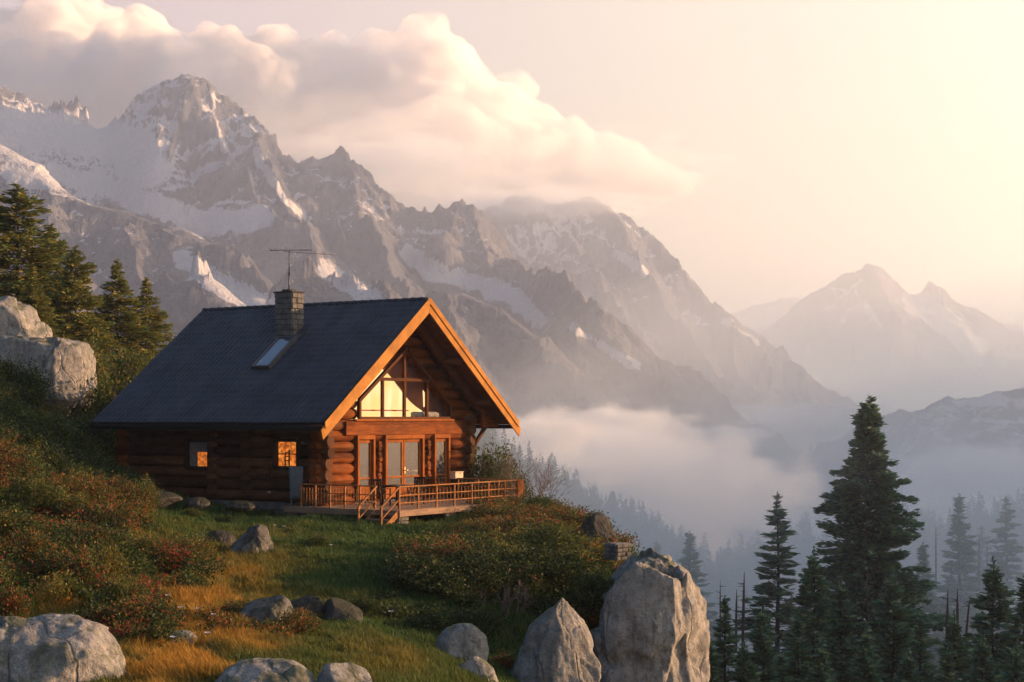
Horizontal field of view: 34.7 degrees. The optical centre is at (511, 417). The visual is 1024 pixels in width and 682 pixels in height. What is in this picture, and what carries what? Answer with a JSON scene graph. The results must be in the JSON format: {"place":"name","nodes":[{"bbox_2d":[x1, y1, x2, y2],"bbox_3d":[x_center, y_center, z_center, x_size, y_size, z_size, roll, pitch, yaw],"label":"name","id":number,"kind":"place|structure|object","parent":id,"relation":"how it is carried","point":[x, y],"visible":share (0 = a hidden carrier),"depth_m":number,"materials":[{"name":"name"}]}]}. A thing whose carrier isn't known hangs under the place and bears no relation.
{"place":"outdoors","nodes":[
{"label":"outdoors","id":0,"kind":"place"},
{"bbox_2d":[0,74,843,565],"bbox_3d":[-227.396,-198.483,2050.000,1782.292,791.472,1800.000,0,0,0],"label":"mountain","id":1,"kind":"structure","parent":0,"point":[190,196],"depth_m":1985.41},
{"bbox_2d":[0,349,1018,681],"bbox_3d":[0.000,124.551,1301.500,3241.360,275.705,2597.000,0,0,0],"label":"ground","id":2,"kind":"structure","parent":0,"point":[462,609],"depth_m":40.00,"materials":[{"name":"green plant"}]},
{"bbox_2d":[0,578,38,617],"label":"shrub","id":3,"kind":"object","parent":2,"relation":"on","point":[8,602],"visible":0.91,"depth_m":30.85,"materials":[{"name":"green plant"}]},
{"bbox_2d":[0,296,51,337],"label":"boulder","id":4,"kind":"object","parent":2,"relation":"on","point":[18,318],"visible":0.51,"depth_m":75.26,"materials":[{"name":"stone"}]},
{"bbox_2d":[0,352,53,396],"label":"shrub","id":5,"kind":"object","parent":2,"relation":"on","point":[8,372],"visible":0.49,"depth_m":65.96,"materials":[{"name":"green plant"}]},
{"bbox_2d":[0,368,53,409],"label":"shrub","id":6,"kind":"object","parent":2,"relation":"on","point":[42,390],"visible":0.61,"depth_m":65.64,"materials":[{"name":"green plant"}]},
{"bbox_2d":[0,519,62,567],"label":"shrub","id":7,"kind":"object","parent":2,"relation":"on","point":[34,543],"visible":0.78,"depth_m":36.33,"materials":[{"name":"green plant"}]},
{"bbox_2d":[0,465,66,511],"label":"shrub","id":8,"kind":"object","parent":2,"relation":"on","point":[20,487],"visible":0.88,"depth_m":44.76,"materials":[{"name":"green plant"}]},
{"bbox_2d":[1,424,72,452],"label":"shrub","id":9,"kind":"object","parent":2,"relation":"on","point":[46,439],"visible":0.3,"depth_m":55.65,"materials":[{"name":"green plant"}]},
{"bbox_2d":[17,267,64,336],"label":"conifer","id":10,"kind":"object","parent":2,"relation":"on","point":[37,302],"visible":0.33,"depth_m":79.89,"materials":[{"name":"green plant"}]},
{"bbox_2d":[0,335,96,418],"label":"boulder","id":11,"kind":"object","parent":2,"relation":"on","point":[69,365],"visible":0.62,"depth_m":69.00,"materials":[{"name":"stone"}]},
{"bbox_2d":[21,441,83,487],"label":"shrub","id":12,"kind":"object","parent":2,"relation":"on","point":[64,466],"visible":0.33,"depth_m":49.86,"materials":[{"name":"green plant"}]},
{"bbox_2d":[0,182,120,344],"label":"conifer","id":13,"kind":"object","parent":2,"relation":"on","point":[39,257],"visible":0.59,"depth_m":85.44,"materials":[{"name":"green plant"}]},
{"bbox_2d":[0,613,125,681],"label":"boulder","id":14,"kind":"object","parent":2,"relation":"on","point":[52,647],"visible":0.98,"depth_m":24.99,"materials":[{"name":"stone"}]},
{"bbox_2d":[38,481,94,520],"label":"shrub","id":15,"kind":"object","parent":2,"relation":"on","point":[60,498],"visible":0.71,"depth_m":44.71,"materials":[{"name":"green plant"}]},
{"bbox_2d":[24,539,113,582],"bbox_3d":[-9.473,3.339,34.973,1.870,1.529,2.069,0,0,-1],"label":"shrub","id":16,"kind":"object","parent":2,"relation":"on","point":[79,561],"visible":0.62,"depth_m":34.75,"materials":[{"name":"green plant"}]},
{"bbox_2d":[0,348,152,495],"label":"heath","id":17,"kind":"object","parent":2,"relation":"on","point":[7,408],"visible":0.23,"depth_m":60.60,"materials":[{"name":"green plant"}]},
{"bbox_2d":[51,442,107,471],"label":"shrub","id":18,"kind":"object","parent":2,"relation":"on","point":[68,452],"visible":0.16,"depth_m":56.94,"materials":[{"name":"green plant"}]},
{"bbox_2d":[61,518,116,550],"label":"shrub","id":19,"kind":"object","parent":2,"relation":"on","point":[99,536],"visible":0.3,"depth_m":39.33,"materials":[{"name":"green plant"}]},
{"bbox_2d":[44,245,140,367],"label":"conifer","id":20,"kind":"object","parent":2,"relation":"on","point":[84,301],"visible":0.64,"depth_m":83.56,"materials":[{"name":"green plant"}]},
{"bbox_2d":[84,329,116,402],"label":"shrub","id":21,"kind":"object","parent":2,"relation":"on","point":[100,364],"visible":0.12,"depth_m":71.85,"materials":[{"name":"green plant"}]},
{"bbox_2d":[76,533,133,580],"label":"shrub","id":22,"kind":"object","parent":2,"relation":"on","point":[114,562],"visible":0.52,"depth_m":36.44,"materials":[{"name":"green plant"}]},
{"bbox_2d":[72,364,138,463],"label":"shrub","id":23,"kind":"object","parent":2,"relation":"on","point":[101,398],"visible":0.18,"depth_m":69.38,"materials":[{"name":"green plant"}]},
{"bbox_2d":[65,493,146,534],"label":"shrub","id":24,"kind":"object","parent":2,"relation":"on","point":[126,517],"visible":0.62,"depth_m":43.80,"materials":[{"name":"green plant"}]},
{"bbox_2d":[79,470,139,511],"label":"shrub","id":25,"kind":"object","parent":2,"relation":"on","point":[128,486],"visible":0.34,"depth_m":48.97,"materials":[{"name":"green plant"}]},
{"bbox_2d":[78,259,164,366],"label":"conifer","id":26,"kind":"object","parent":2,"relation":"on","point":[129,318],"visible":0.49,"depth_m":87.75,"materials":[{"name":"green plant"}]},
{"bbox_2d":[85,569,160,605],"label":"shrub","id":27,"kind":"object","parent":2,"relation":"on","point":[115,587],"visible":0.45,"depth_m":32.86,"materials":[{"name":"green plant"}]},
{"bbox_2d":[104,340,160,395],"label":"shrub","id":28,"kind":"object","parent":2,"relation":"on","point":[126,368],"visible":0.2,"depth_m":75.34,"materials":[{"name":"green plant"}]},
{"bbox_2d":[109,525,169,554],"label":"shrub","id":29,"kind":"object","parent":2,"relation":"on","point":[144,543],"visible":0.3,"depth_m":40.82,"materials":[{"name":"green plant"}]},
{"bbox_2d":[124,474,164,514],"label":"shrub","id":30,"kind":"object","parent":2,"relation":"on","point":[149,494],"visible":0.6,"depth_m":49.88,"materials":[{"name":"green plant"}]},
{"bbox_2d":[120,277,176,363],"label":"conifer","id":31,"kind":"object","parent":2,"relation":"on","point":[157,325],"visible":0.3,"depth_m":89.82,"materials":[{"name":"green plant"}]},
{"bbox_2d":[0,427,299,646],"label":"heath","id":32,"kind":"object","parent":2,"relation":"on","point":[117,623],"visible":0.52,"depth_m":37.88,"materials":[{"name":"green plant"}]},
{"bbox_2d":[103,589,197,627],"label":"shrub","id":33,"kind":"object","parent":2,"relation":"on","point":[176,615],"visible":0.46,"depth_m":31.35,"materials":[{"name":"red plant"}]},
{"bbox_2d":[136,539,209,573],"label":"shrub","id":34,"kind":"object","parent":2,"relation":"on","point":[152,556],"visible":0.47,"depth_m":40.10,"materials":[{"name":"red plant"}]},
{"bbox_2d":[175,525,221,564],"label":"shrub","id":35,"kind":"object","parent":2,"relation":"on","point":[199,540],"visible":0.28,"depth_m":41.52,"materials":[{"name":"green plant"}]},
{"bbox_2d":[230,524,273,555],"bbox_3d":[-7.267,3.625,45.761,1.211,1.308,0.991,0,0,0],"label":"boulder","id":36,"kind":"object","parent":2,"relation":"on","point":[255,537],"visible":0.56,"depth_m":45.52,"materials":[{"name":"grey stone"}]},
{"bbox_2d":[216,657,315,681],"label":"boulder","id":37,"kind":"object","parent":2,"relation":"on","point":[257,669],"visible":1,"depth_m":24.65,"materials":[{"name":"stone"}]},
{"bbox_2d":[239,595,293,623],"bbox_3d":[-5.072,4.111,33.808,1.090,0.845,0.963,0,0,0],"label":"boulder","id":38,"kind":"object","parent":2,"relation":"on","point":[261,608],"visible":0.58,"depth_m":33.62,"materials":[{"name":"grey stone"}]},
{"bbox_2d":[266,602,326,636],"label":"shrub","id":39,"kind":"object","parent":2,"relation":"on","point":[302,623],"visible":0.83,"depth_m":31.93,"materials":[{"name":"green plant"}]},
{"bbox_2d":[89,289,520,515],"bbox_3d":[-8.079,-0.438,65.245,11.968,9.075,12.654,0,0,33],"label":"log cabin","id":40,"kind":"object","parent":2,"relation":"on","point":[223,405],"visible":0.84,"depth_m":62.36,"materials":[{"name":"brown wood"}]},
{"bbox_2d":[184,439,209,469],"bbox_3d":[-11.878,1.390,62.259,1.302,1.162,0.350,0,0,33],"label":"window","id":41,"kind":"structure","parent":40,"relation":"in","point":[196,452],"depth_m":62.37,"materials":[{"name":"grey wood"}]},
{"bbox_2d":[272,438,301,469],"bbox_3d":[-8.184,1.335,59.822,1.251,1.123,0.350,0,0,33],"label":"window","id":42,"kind":"structure","parent":40,"relation":"in","point":[285,452],"depth_m":59.90,"materials":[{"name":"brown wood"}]},
{"bbox_2d":[351,348,451,419],"bbox_3d":[-4.188,-1.293,63.045,0.407,2.767,5.916,0,0,33],"label":"loft window","id":43,"kind":"structure","parent":40,"relation":"in","point":[382,399],"depth_m":62.76,"materials":[{"name":"clear glass"}]},
{"bbox_2d":[380,434,424,498],"bbox_3d":[-4.227,1.870,62.883,0.364,2.420,2.458,0,0,33],"label":"double door","id":44,"kind":"structure","parent":40,"relation":"in","point":[403,460],"depth_m":62.79,"materials":[{"name":"brown glass"}]},
{"bbox_2d":[290,595,322,618],"bbox_3d":[-4.455,4.195,35.138,0.815,0.734,0.724,0,0,0],"label":"boulder","id":45,"kind":"object","parent":2,"relation":"on","point":[315,603],"visible":0.43,"depth_m":34.92,"materials":[{"name":"stone"}]},
{"bbox_2d":[322,597,362,623],"bbox_3d":[-3.640,4.276,35.039,0.899,0.835,0.784,0,0,0],"label":"boulder","id":46,"kind":"object","parent":2,"relation":"on","point":[336,608],"visible":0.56,"depth_m":34.85,"materials":[{"name":"stone"}]},
{"bbox_2d":[316,662,371,681],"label":"boulder","id":47,"kind":"object","parent":2,"relation":"on","point":[342,672],"visible":1,"depth_m":24.92,"materials":[{"name":"stone"}]},
{"bbox_2d":[345,592,382,615],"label":"shrub","id":48,"kind":"object","parent":2,"relation":"on","point":[368,604],"visible":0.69,"depth_m":36.88,"materials":[{"name":"green plant"}]},
{"bbox_2d":[283,477,522,524],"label":"wooden deck","id":49,"kind":"structure","parent":2,"relation":"on","point":[403,510],"depth_m":58.11,"materials":[{"name":"brown wood"}]},
{"bbox_2d":[289,466,302,505],"bbox_3d":[-7.779,2.470,59.035,0.519,1.430,0.411,0,0,-7],"label":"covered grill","id":50,"kind":"object","parent":49,"relation":"on","point":[295,476],"visible":0.88,"depth_m":58.85,"materials":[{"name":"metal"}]},
{"bbox_2d":[365,548,473,592],"bbox_3d":[-2.233,3.799,40.481,2.624,1.172,2.752,0,0,-31],"label":"shrub","id":51,"kind":"object","parent":2,"relation":"on","point":[404,564],"visible":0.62,"depth_m":40.23,"materials":[{"name":"green plant"}]},
{"bbox_2d":[383,536,471,563],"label":"shrub","id":52,"kind":"object","parent":2,"relation":"on","point":[418,547],"visible":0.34,"depth_m":42.23,"materials":[{"name":"green plant"}]},
{"bbox_2d":[386,553,517,601],"bbox_3d":[-1.402,4.007,40.004,3.065,1.358,3.093,0,0,40],"label":"shrub","id":53,"kind":"object","parent":2,"relation":"on","point":[436,587],"visible":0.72,"depth_m":39.48,"materials":[{"name":"green plant"}]},
{"bbox_2d":[416,538,487,567],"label":"shrub","id":54,"kind":"object","parent":2,"relation":"on","point":[444,551],"visible":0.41,"depth_m":41.78,"materials":[{"name":"green plant"}]},
{"bbox_2d":[436,623,488,661],"bbox_3d":[-1.047,5.044,34.499,1.126,1.395,0.970,0,0,0],"label":"boulder","id":55,"kind":"object","parent":2,"relation":"on","point":[466,640],"visible":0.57,"depth_m":34.21,"materials":[{"name":"stone"}]},
{"bbox_2d":[457,656,498,681],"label":"boulder","id":56,"kind":"object","parent":2,"relation":"on","point":[480,666],"visible":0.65,"depth_m":32.31,"materials":[{"name":"stone"}]},
{"bbox_2d":[450,604,514,637],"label":"shrub","id":57,"kind":"object","parent":2,"relation":"on","point":[483,615],"visible":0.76,"depth_m":37.32,"materials":[{"name":"green plant"}]},
{"bbox_2d":[458,498,516,522],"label":"shrub","id":58,"kind":"object","parent":2,"relation":"on","point":[487,510],"visible":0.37,"depth_m":56.22,"materials":[{"name":"green plant"}]},
{"bbox_2d":[456,437,530,498],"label":"shrub","id":59,"kind":"object","parent":2,"relation":"on","point":[486,470],"visible":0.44,"depth_m":65.59,"materials":[{"name":"green plant"}]},
{"bbox_2d":[445,547,546,600],"bbox_3d":[-0.604,3.895,40.449,3.002,1.278,2.863,0,0,-39],"label":"shrub","id":60,"kind":"object","parent":2,"relation":"on","point":[506,570],"visible":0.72,"depth_m":40.10,"materials":[{"name":"green plant"}]},
{"bbox_2d":[474,581,535,616],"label":"bare shrub","id":61,"kind":"object","parent":2,"relation":"on","point":[506,604],"visible":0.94,"depth_m":39.05,"materials":[{"name":"plant"}]},
{"bbox_2d":[375,489,644,640],"bbox_3d":[0.829,5.453,54.508,8.775,5.492,37.199,0,0,0],"label":"heath","id":62,"kind":"object","parent":2,"relation":"on","point":[434,617],"visible":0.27,"depth_m":40.77,"materials":[{"name":"green plant"}]},
{"bbox_2d":[483,466,537,499],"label":"shrub","id":63,"kind":"object","parent":2,"relation":"on","point":[514,490],"visible":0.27,"depth_m":63.75,"materials":[{"name":"green plant"}]},
{"bbox_2d":[457,535,588,597],"bbox_3d":[0.274,3.799,41.492,3.363,1.616,3.332,0,0,-7],"label":"shrub","id":64,"kind":"object","parent":2,"relation":"on","point":[524,553],"visible":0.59,"depth_m":41.25,"materials":[{"name":"green plant"}]},
{"bbox_2d":[485,449,570,499],"bbox_3d":[0.658,2.454,62.464,3.568,2.606,2.565,0,0,0],"label":"bare shrub","id":65,"kind":"object","parent":2,"relation":"on","point":[505,469],"visible":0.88,"depth_m":62.72,"materials":[{"name":"plant"}]},
{"bbox_2d":[489,509,578,537],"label":"shrub","id":66,"kind":"object","parent":2,"relation":"on","point":[510,523],"visible":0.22,"depth_m":48.84,"materials":[{"name":"green plant"}]},
{"bbox_2d":[500,453,571,505],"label":"bare shrub","id":67,"kind":"object","parent":2,"relation":"on","point":[542,486],"visible":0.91,"depth_m":62.21,"materials":[{"name":"brown plant"}]},
{"bbox_2d":[504,517,593,552],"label":"shrub","id":68,"kind":"object","parent":2,"relation":"on","point":[542,533],"visible":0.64,"depth_m":44.69,"materials":[{"name":"green plant"}]},
{"bbox_2d":[509,597,600,681],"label":"boulder","id":69,"kind":"object","parent":2,"relation":"on","point":[557,645],"visible":0.96,"depth_m":34.70,"materials":[{"name":"stone"}]},
{"bbox_2d":[512,539,617,590],"bbox_3d":[1.085,3.858,41.990,3.002,1.399,2.863,0,0,25],"label":"shrub","id":70,"kind":"object","parent":2,"relation":"on","point":[590,569],"visible":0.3,"depth_m":41.48,"materials":[{"name":"green plant"}]},
{"bbox_2d":[527,563,611,622],"bbox_3d":[1.922,4.483,40.987,3.093,1.651,3.065,0,0,22],"label":"shrub","id":71,"kind":"object","parent":2,"relation":"on","point":[596,600],"visible":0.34,"depth_m":40.59,"materials":[{"name":"green plant"}]},
{"bbox_2d":[543,504,613,526],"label":"shrub","id":72,"kind":"object","parent":2,"relation":"on","point":[578,518],"visible":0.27,"depth_m":52.75,"materials":[{"name":"green plant"}]},
{"bbox_2d":[568,570,614,598],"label":"shrub","id":73,"kind":"object","parent":2,"relation":"on","point":[596,583],"visible":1,"depth_m":38.43,"materials":[{"name":"green plant"}]},
{"bbox_2d":[580,512,616,543],"bbox_3d":[2.619,3.823,49.804,1.196,1.871,1.004,0,0,0],"label":"boulder","id":74,"kind":"object","parent":2,"relation":"on","point":[602,525],"visible":0.35,"depth_m":49.58,"materials":[{"name":"stone"}]},
{"bbox_2d":[604,542,631,559],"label":"stone block","id":75,"kind":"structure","parent":2,"relation":"on","point":[617,550],"depth_m":41.80,"materials":[{"name":"grey stone"}]},
{"bbox_2d":[590,547,709,681],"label":"boulder","id":76,"kind":"object","parent":2,"relation":"on","point":[653,626],"visible":0.95,"depth_m":37.37,"materials":[{"name":"stone"}]},
{"bbox_2d":[675,531,734,681],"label":"conifer","id":77,"kind":"object","parent":2,"relation":"on","point":[695,572],"visible":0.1,"depth_m":159.60,"materials":[{"name":"green plant"}]},
{"bbox_2d":[709,634,723,681],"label":"conifer","id":78,"kind":"object","parent":2,"relation":"on","point":[714,669],"visible":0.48,"depth_m":83.88,"materials":[{"name":"green plant"}]},
{"bbox_2d":[711,596,744,681],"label":"conifer","id":79,"kind":"object","parent":2,"relation":"on","point":[724,627],"visible":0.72,"depth_m":97.83,"materials":[{"name":"green plant"}]},
{"bbox_2d":[727,637,762,681],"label":"conifer","id":80,"kind":"object","parent":2,"relation":"on","point":[745,670],"visible":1,"depth_m":79.88,"materials":[{"name":"green plant"}]},
{"bbox_2d":[474,428,1023,677],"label":"forest","id":81,"kind":"object","parent":2,"relation":"on","point":[728,574],"visible":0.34,"depth_m":370.63,"materials":[{"name":"grey plant"}]},
{"bbox_2d":[748,602,779,681],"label":"conifer","id":82,"kind":"object","parent":2,"relation":"on","point":[762,643],"visible":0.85,"depth_m":87.76,"materials":[{"name":"green plant"}]},
{"bbox_2d":[732,491,816,681],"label":"conifer","id":83,"kind":"object","parent":2,"relation":"on","point":[785,613],"visible":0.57,"depth_m":117.83,"materials":[{"name":"green plant"}]},
{"bbox_2d":[771,651,792,681],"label":"conifer","id":84,"kind":"object","parent":2,"relation":"on","point":[782,663],"visible":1,"depth_m":76.92,"materials":[{"name":"green plant"}]},
{"bbox_2d":[783,613,814,681],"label":"conifer","id":85,"kind":"object","parent":2,"relation":"on","point":[800,669],"visible":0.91,"depth_m":83.88,"materials":[{"name":"green plant"}]},
{"bbox_2d":[776,545,839,678],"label":"conifer","id":86,"kind":"object","parent":2,"relation":"on","point":[808,598],"visible":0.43,"depth_m":103.69,"materials":[{"name":"green plant"}]},
{"bbox_2d":[805,637,837,681],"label":"conifer","id":87,"kind":"object","parent":2,"relation":"on","point":[819,667],"visible":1,"depth_m":78.87,"materials":[{"name":"green plant"}]},
{"bbox_2d":[811,575,861,681],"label":"conifer","id":88,"kind":"object","parent":2,"relation":"on","point":[844,651],"visible":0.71,"depth_m":93.70,"materials":[{"name":"green plant"}]},
{"bbox_2d":[849,622,884,681],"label":"conifer","id":89,"kind":"object","parent":2,"relation":"on","point":[868,668],"visible":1,"depth_m":81.80,"materials":[{"name":"green plant"}]},
{"bbox_2d":[786,394,953,677],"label":"conifer","id":90,"kind":"object","parent":2,"relation":"on","point":[861,546],"visible":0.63,"depth_m":111.00,"materials":[{"name":"green plant"}]},
{"bbox_2d":[846,567,936,681],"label":"conifer","id":91,"kind":"object","parent":2,"relation":"on","point":[887,625],"visible":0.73,"depth_m":91.74,"materials":[{"name":"green plant"}]},
{"bbox_2d":[895,643,924,681],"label":"conifer","id":92,"kind":"object","parent":2,"relation":"on","point":[907,665],"visible":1,"depth_m":77.90,"materials":[{"name":"green plant"}]},
{"bbox_2d":[894,613,939,681],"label":"conifer","id":93,"kind":"object","parent":2,"relation":"on","point":[929,669],"visible":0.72,"depth_m":85.85,"materials":[{"name":"green plant"}]},
{"bbox_2d":[909,542,960,678],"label":"conifer","id":94,"kind":"object","parent":2,"relation":"on","point":[932,606],"visible":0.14,"depth_m":149.53,"materials":[{"name":"green plant"}]},
{"bbox_2d":[931,647,957,681],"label":"conifer","id":95,"kind":"object","parent":2,"relation":"on","point":[948,663],"visible":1,"depth_m":77.95,"materials":[{"name":"green plant"}]},
{"bbox_2d":[935,609,975,681],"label":"conifer","id":96,"kind":"object","parent":2,"relation":"on","point":[960,658],"visible":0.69,"depth_m":89.76,"materials":[{"name":"green plant"}]},
{"bbox_2d":[916,493,1002,679],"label":"conifer","id":97,"kind":"object","parent":2,"relation":"on","point":[965,554],"visible":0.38,"depth_m":159.51,"materials":[{"name":"green plant"}]},
{"bbox_2d":[949,526,995,612],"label":"conifer","id":98,"kind":"object","parent":2,"relation":"on","point":[983,541],"visible":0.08,"depth_m":189.86,"materials":[{"name":"green plant"}]},
{"bbox_2d":[963,629,1005,681],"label":"conifer","id":99,"kind":"object","parent":2,"relation":"on","point":[984,668],"visible":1,"depth_m":79.82,"materials":[{"name":"green plant"}]},
{"bbox_2d":[956,556,1021,681],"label":"conifer","id":100,"kind":"object","parent":2,"relation":"on","point":[999,592],"visible":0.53,"depth_m":95.78,"materials":[{"name":"green plant"}]},
{"bbox_2d":[972,496,1023,648],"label":"conifer","id":101,"kind":"object","parent":2,"relation":"on","point":[1009,548],"visible":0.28,"depth_m":167.71,"materials":[{"name":"green plant"}]},
{"bbox_2d":[992,576,1023,681],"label":"conifer","id":102,"kind":"object","parent":2,"relation":"on","point":[1013,634],"visible":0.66,"depth_m":92.03,"materials":[{"name":"green plant"}]},
{"bbox_2d":[1000,637,1023,681],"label":"conifer","id":103,"kind":"object","parent":2,"relation":"on","point":[1014,667],"visible":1,"depth_m":79.89,"materials":[{"name":"green plant"}]},
{"bbox_2d":[0,0,1023,415],"label":"sky","id":104,"kind":"structure","parent":0,"point":[774,149],"materials":[{"name":"beige"}]},
{"bbox_2d":[481,193,860,454],"bbox_3d":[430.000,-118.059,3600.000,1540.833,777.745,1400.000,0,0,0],"label":"mountain","id":105,"kind":"structure","parent":0,"point":[624,269],"depth_m":3475.98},
{"bbox_2d":[725,296,1023,335],"bbox_3d":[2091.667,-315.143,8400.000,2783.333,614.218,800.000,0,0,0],"label":"mountain","id":106,"kind":"structure","parent":0,"point":[758,319],"depth_m":8299.14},
{"bbox_2d":[759,263,1023,409],"bbox_3d":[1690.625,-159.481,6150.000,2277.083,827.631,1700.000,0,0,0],"label":"mountain","id":107,"kind":"structure","parent":0,"point":[883,337],"depth_m":5820.87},
{"bbox_2d":[799,388,1023,529],"bbox_3d":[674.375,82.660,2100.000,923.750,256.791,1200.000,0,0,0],"label":"mountain","id":108,"kind":"structure","parent":0,"point":[944,450],"depth_m":1982.19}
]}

